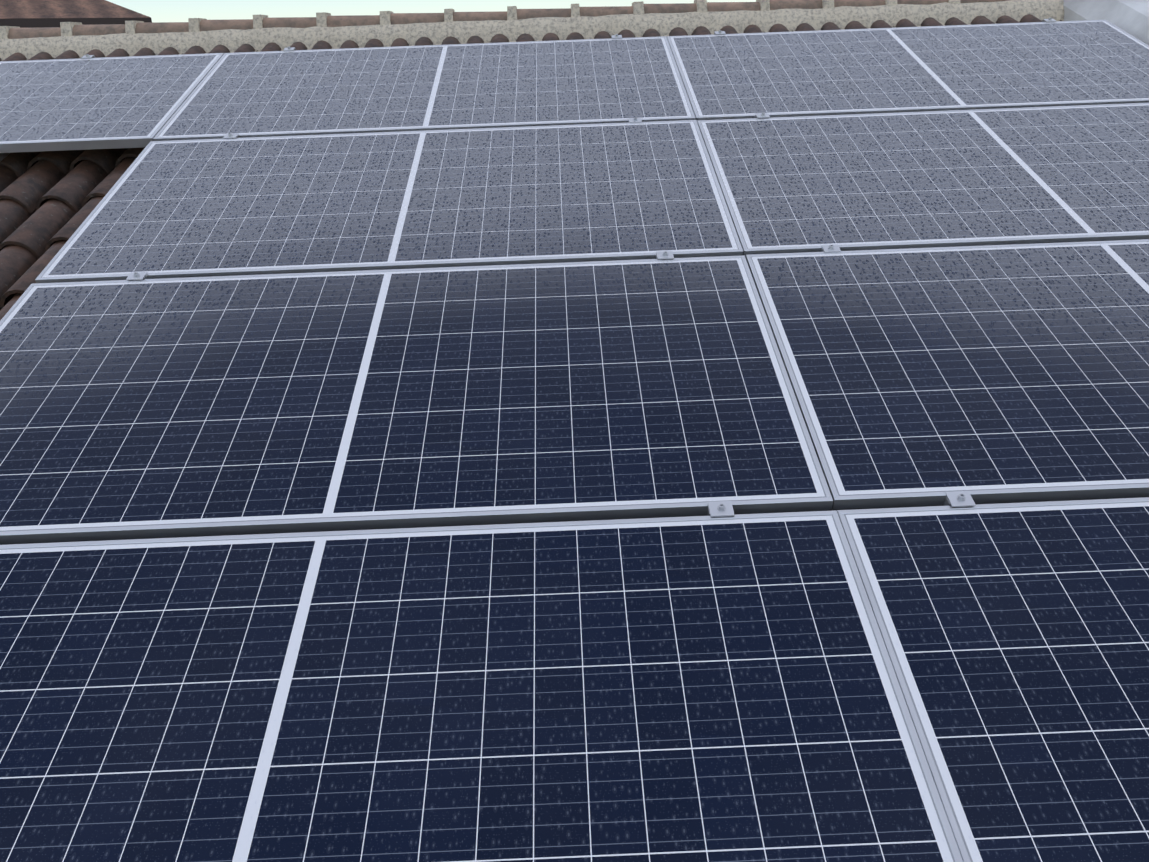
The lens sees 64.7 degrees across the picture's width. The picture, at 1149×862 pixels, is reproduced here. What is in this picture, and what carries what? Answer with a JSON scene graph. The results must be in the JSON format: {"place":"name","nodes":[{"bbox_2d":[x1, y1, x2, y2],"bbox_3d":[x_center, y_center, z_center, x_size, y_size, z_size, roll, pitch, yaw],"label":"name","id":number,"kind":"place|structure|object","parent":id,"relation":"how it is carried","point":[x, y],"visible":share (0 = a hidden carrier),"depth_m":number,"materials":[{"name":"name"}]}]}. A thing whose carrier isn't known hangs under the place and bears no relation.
{"place":"outdoors","nodes":[
{"label":"outdoors","id":0,"kind":"place"},
{"bbox_2d":[0,0,150,18],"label":"neighbour roof","id":1,"kind":"structure","parent":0,"point":[20,9],"depth_m":12.91,"materials":[{"name":"brown tile"}]},
{"bbox_2d":[0,18,151,27],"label":"neighbour fascia","id":2,"kind":"structure","parent":1,"relation":"attached to","point":[38,23],"depth_m":12.70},
{"bbox_2d":[106,0,755,21],"label":"sky","id":3,"kind":"structure","parent":0,"point":[158,10],"materials":[{"name":"white"}]},
{"label":"solar panel","id":4,"kind":"object","parent":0,"visible":0},
{"bbox_2d":[837,497,1148,861],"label":"solar panel frame","id":5,"kind":"object","parent":4,"relation":"on","point":[925,747],"visible":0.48,"depth_m":1.65,"materials":[{"name":"silver metal"}]},
{"bbox_2d":[844,501,1148,861],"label":"solar panel","id":6,"kind":"object","parent":5,"relation":"in","point":[1019,638],"visible":1,"depth_m":1.56,"materials":[{"name":"blue glass"}]},
{"bbox_3d":[-0.526,-0.133,2.267,2.066,0.018,1.013,-2,40,0],"label":"solar panel","id":7,"kind":"object","parent":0,"visible":0},
{"bbox_2d":[0,255,832,544],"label":"solar panel frame","id":8,"kind":"object","parent":7,"relation":"on","point":[416,521],"visible":0.54,"depth_m":1.87,"materials":[{"name":"silver metal"}]},
{"bbox_2d":[0,258,826,531],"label":"solar panel","id":9,"kind":"object","parent":8,"relation":"in","point":[212,400],"visible":1,"depth_m":2.18,"materials":[{"name":"blue glass"}]},
{"label":"solar panel","id":10,"kind":"object","parent":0,"visible":0},
{"bbox_2d":[746,239,1148,510],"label":"solar panel frame","id":11,"kind":"object","parent":10,"relation":"on","point":[879,501],"visible":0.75,"depth_m":1.88,"materials":[{"name":"silver metal"}]},
{"bbox_2d":[751,241,1148,495],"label":"solar panel","id":12,"kind":"object","parent":11,"relation":"in","point":[968,369],"visible":1,"depth_m":2.22,"materials":[{"name":"blue glass"}]},
{"label":"solar panel","id":13,"kind":"object","parent":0,"visible":0},
{"bbox_2d":[35,120,742,282],"bbox_3d":[-0.560,-0.805,3.083,2.088,0.039,1.035,-2,40,0],"label":"solar panel frame","id":14,"kind":"object","parent":13,"relation":"on","point":[39,279],"visible":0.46,"depth_m":2.68,"materials":[{"name":"silver metal"}]},
{"bbox_2d":[41,121,738,277],"bbox_3d":[-0.560,-0.818,3.072,2.066,0.001,1.013,-2,40,0],"label":"solar panel","id":15,"kind":"object","parent":14,"relation":"in","point":[368,199],"visible":1,"depth_m":3.00,"materials":[{"name":"blue glass"}]},
{"label":"solar panel","id":16,"kind":"object","parent":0,"visible":0},
{"bbox_2d":[697,103,1148,257],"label":"solar panel frame","id":17,"kind":"object","parent":16,"relation":"on","point":[1083,238],"visible":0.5,"depth_m":2.69,"materials":[{"name":"silver metal"}]},
{"bbox_2d":[701,104,1148,248],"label":"solar panel","id":18,"kind":"object","parent":17,"relation":"in","point":[936,176],"visible":1,"depth_m":3.05,"materials":[{"name":"blue glass"}]},
{"bbox_3d":[1.497,-1.570,3.912,2.066,0.017,1.013,-2,40,0],"label":"solar panel","id":19,"kind":"object","parent":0,"visible":0},
{"bbox_2d":[667,20,1148,120],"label":"solar panel frame","id":20,"kind":"object","parent":19,"relation":"on","point":[894,110],"visible":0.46,"depth_m":3.51,"materials":[{"name":"silver metal"}]},
{"bbox_2d":[670,21,1148,116],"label":"solar panel","id":21,"kind":"object","parent":20,"relation":"in","point":[899,68],"visible":1,"depth_m":3.87,"materials":[{"name":"blue glass"}]},
{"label":"house walls","id":22,"kind":"object","parent":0,"visible":0},
{"bbox_2d":[1063,0,1148,44],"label":"wall","id":23,"kind":"structure","parent":22,"relation":"on","point":[1131,17],"depth_m":4.34,"materials":[{"name":"white paint"}]},
{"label":"roof slope","id":24,"kind":"object","parent":22,"relation":"on","visible":0},
{"bbox_2d":[0,0,1063,60],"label":"ridge mortar bed","id":25,"kind":"object","parent":24,"relation":"on","point":[638,22],"visible":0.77,"depth_m":4.70,"materials":[{"name":"grey concrete"}]},
{"bbox_2d":[8,0,1007,38],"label":"roof tiles","id":26,"kind":"object","parent":25,"relation":"on","point":[247,24],"visible":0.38,"depth_m":4.73,"materials":[{"name":"ceramic"}]},
{"bbox_3d":[-3.414,0.337,2.246,12.190,0.200,7.010,-2,40,0],"label":"roof deck underlay","id":27,"kind":"object","parent":22,"relation":"on","visible":0},
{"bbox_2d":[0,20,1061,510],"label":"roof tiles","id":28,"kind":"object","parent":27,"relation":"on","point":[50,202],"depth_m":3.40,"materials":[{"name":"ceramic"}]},
{"bbox_2d":[0,153,8,161],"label":"mounting rails","id":29,"kind":"object","parent":28,"relation":"on","point":[3,156],"depth_m":3.56,"materials":[{"name":"metal"}]},
{"bbox_2d":[0,53,223,152],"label":"solar panel frame","id":30,"kind":"object","parent":29,"relation":"on","point":[64,145],"visible":0.44,"depth_m":3.49,"materials":[{"name":"silver metal"}]},
{"bbox_2d":[0,54,220,142],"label":"solar panel","id":31,"kind":"object","parent":30,"relation":"in","point":[84,99],"visible":1,"depth_m":3.88,"materials":[{"name":"blue glass"}]},
{"bbox_2d":[153,36,695,140],"bbox_3d":[-0.591,-1.482,3.900,2.088,0.036,1.035,-2,40,0],"label":"solar panel frame","id":32,"kind":"object","parent":29,"relation":"on","point":[157,138],"visible":0.38,"depth_m":3.50,"materials":[{"name":"silver metal"}]},
{"bbox_2d":[158,37,691,136],"bbox_3d":[-0.592,-1.495,3.889,2.066,0.001,1.013,-2,40,0],"label":"solar panel","id":33,"kind":"object","parent":32,"relation":"in","point":[421,86],"visible":1,"depth_m":3.83,"materials":[{"name":"blue glass"}]},
{"bbox_2d":[81,18,1056,516],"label":"panel clamps","id":34,"kind":"object","parent":29,"relation":"on","point":[951,498],"visible":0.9,"depth_m":2.64,"materials":[{"name":"metal"}]},
{"bbox_2d":[0,14,1041,60],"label":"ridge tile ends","id":35,"kind":"object","parent":28,"relation":"on","point":[496,38],"visible":0.25,"depth_m":4.65,"materials":[{"name":"ceramic"}]},
{"bbox_2d":[129,20,1063,56],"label":"roof ridge","id":36,"kind":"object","parent":27,"relation":"on","point":[563,39],"visible":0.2,"depth_m":4.70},
{"label":"solar panel","id":37,"kind":"object","parent":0,"visible":0},
{"bbox_2d":[0,510,962,861],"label":"solar panel frame","id":38,"kind":"object","parent":37,"relation":"on","point":[906,712],"visible":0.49,"depth_m":1.83,"materials":[{"name":"silver metal"}]},
{"bbox_2d":[0,514,954,861],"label":"solar panel","id":39,"kind":"object","parent":38,"relation":"in","point":[704,690],"visible":1,"depth_m":1.52,"materials":[{"name":"blue glass"}]}
]}

